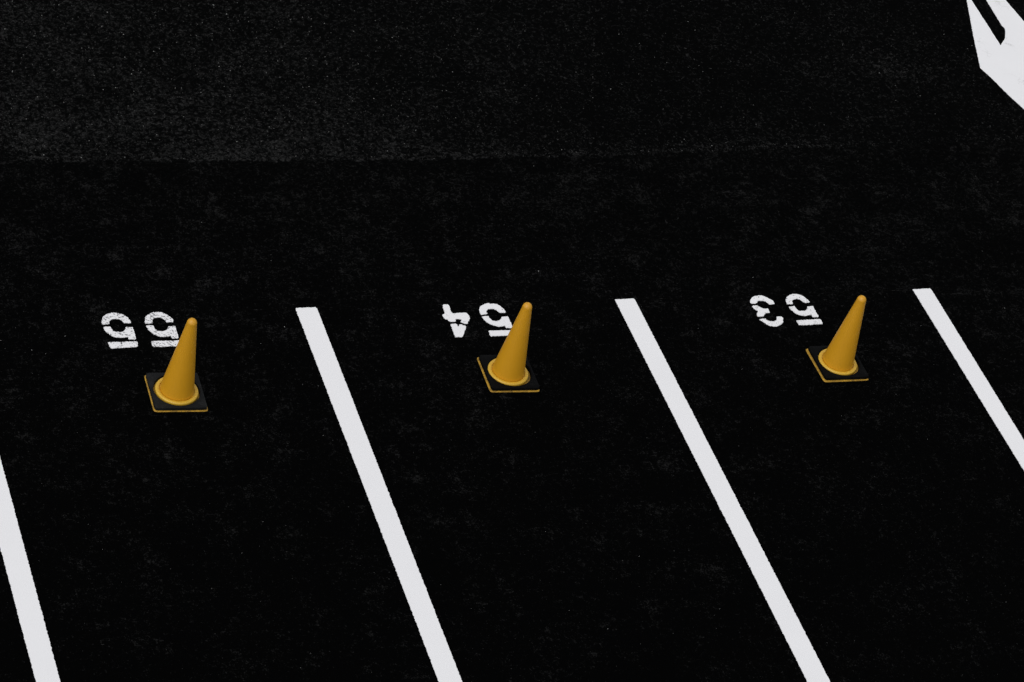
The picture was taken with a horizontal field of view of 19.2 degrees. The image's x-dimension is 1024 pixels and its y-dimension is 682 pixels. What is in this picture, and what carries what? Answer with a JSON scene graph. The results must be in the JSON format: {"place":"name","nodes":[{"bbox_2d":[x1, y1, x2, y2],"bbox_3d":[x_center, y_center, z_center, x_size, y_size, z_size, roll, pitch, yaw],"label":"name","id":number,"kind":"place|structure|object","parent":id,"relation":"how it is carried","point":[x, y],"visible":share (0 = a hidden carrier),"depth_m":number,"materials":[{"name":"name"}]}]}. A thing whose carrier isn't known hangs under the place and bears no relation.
{"place":"outdoors","nodes":[
{"label":"outdoors","id":0,"kind":"place"},
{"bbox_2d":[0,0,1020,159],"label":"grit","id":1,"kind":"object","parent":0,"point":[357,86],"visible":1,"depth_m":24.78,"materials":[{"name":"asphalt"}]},
{"bbox_2d":[0,140,1023,681],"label":"parking lot","id":2,"kind":"structure","parent":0,"point":[172,546],"depth_m":22.02,"materials":[{"name":"black asphalt"}]},
{"bbox_2d":[0,459,59,681],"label":"stall line","id":3,"kind":"object","parent":2,"relation":"on","point":[31,618],"visible":1,"depth_m":19.52,"materials":[{"name":"paint"}]},
{"bbox_2d":[102,312,178,348],"bbox_3d":[-2.683,-0.081,21.814,0.537,0.006,0.394,-2,41,-22],"label":"stall number","id":4,"kind":"object","parent":2,"relation":"on","point":[129,333],"visible":0.98,"depth_m":21.81,"materials":[{"name":"paint"}]},
{"bbox_2d":[144,318,207,411],"bbox_3d":[-2.297,0.110,21.154,0.394,0.691,0.394,0,41,-20],"label":"traffic cone","id":5,"kind":"object","parent":2,"relation":"on","point":[176,386],"visible":1,"depth_m":21.20,"materials":[{"name":"orange plastic"}]},
{"bbox_2d":[296,307,461,681],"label":"stall line","id":6,"kind":"object","parent":2,"relation":"on","point":[403,560],"visible":1,"depth_m":21.00,"materials":[{"name":"paint"}]},
{"bbox_2d":[442,303,511,336],"bbox_3d":[-0.261,-0.157,22.802,0.522,0.006,0.386,-2,41,-22],"label":"stall number","id":7,"kind":"object","parent":2,"relation":"on","point":[450,316],"visible":0.94,"depth_m":22.80,"materials":[{"name":"paint"}]},
{"bbox_2d":[477,302,538,392],"bbox_3d":[0.049,-0.011,22.169,0.394,0.691,0.394,0,41,-20],"label":"traffic cone","id":8,"kind":"object","parent":2,"relation":"on","point":[508,368],"visible":1,"depth_m":22.22,"materials":[{"name":"orange plastic"}]},
{"bbox_2d":[615,298,829,681],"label":"stall line","id":9,"kind":"object","parent":2,"relation":"on","point":[792,629],"visible":1,"depth_m":21.87,"materials":[{"name":"paint"}]},
{"bbox_2d":[750,294,822,326],"bbox_3d":[2.147,-0.242,23.797,0.534,0.006,0.383,-2,41,-22],"label":"stall number","id":10,"kind":"object","parent":2,"relation":"on","point":[809,310],"visible":1,"depth_m":23.80,"materials":[{"name":"paint"}]},
{"bbox_2d":[806,295,868,381],"bbox_3d":[2.593,-0.076,23.189,0.395,0.691,0.394,-2,41,-23],"label":"traffic cone","id":11,"kind":"object","parent":2,"relation":"on","point":[837,359],"visible":1,"depth_m":23.24,"materials":[{"name":"orange plastic"}]},
{"bbox_2d":[913,288,1023,469],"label":"stall line","id":12,"kind":"object","parent":2,"relation":"on","point":[972,371],"visible":1,"depth_m":23.73,"materials":[{"name":"paint"}]},
{"bbox_2d":[0,0,1023,162],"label":"road","id":13,"kind":"structure","parent":0,"point":[823,59],"depth_m":25.38,"materials":[{"name":"black asphalt"}]},
{"bbox_2d":[967,0,1023,108],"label":"road arrow","id":14,"kind":"object","parent":13,"relation":"on","point":[1002,65],"visible":1,"depth_m":27.69,"materials":[{"name":"paint"}]}
]}

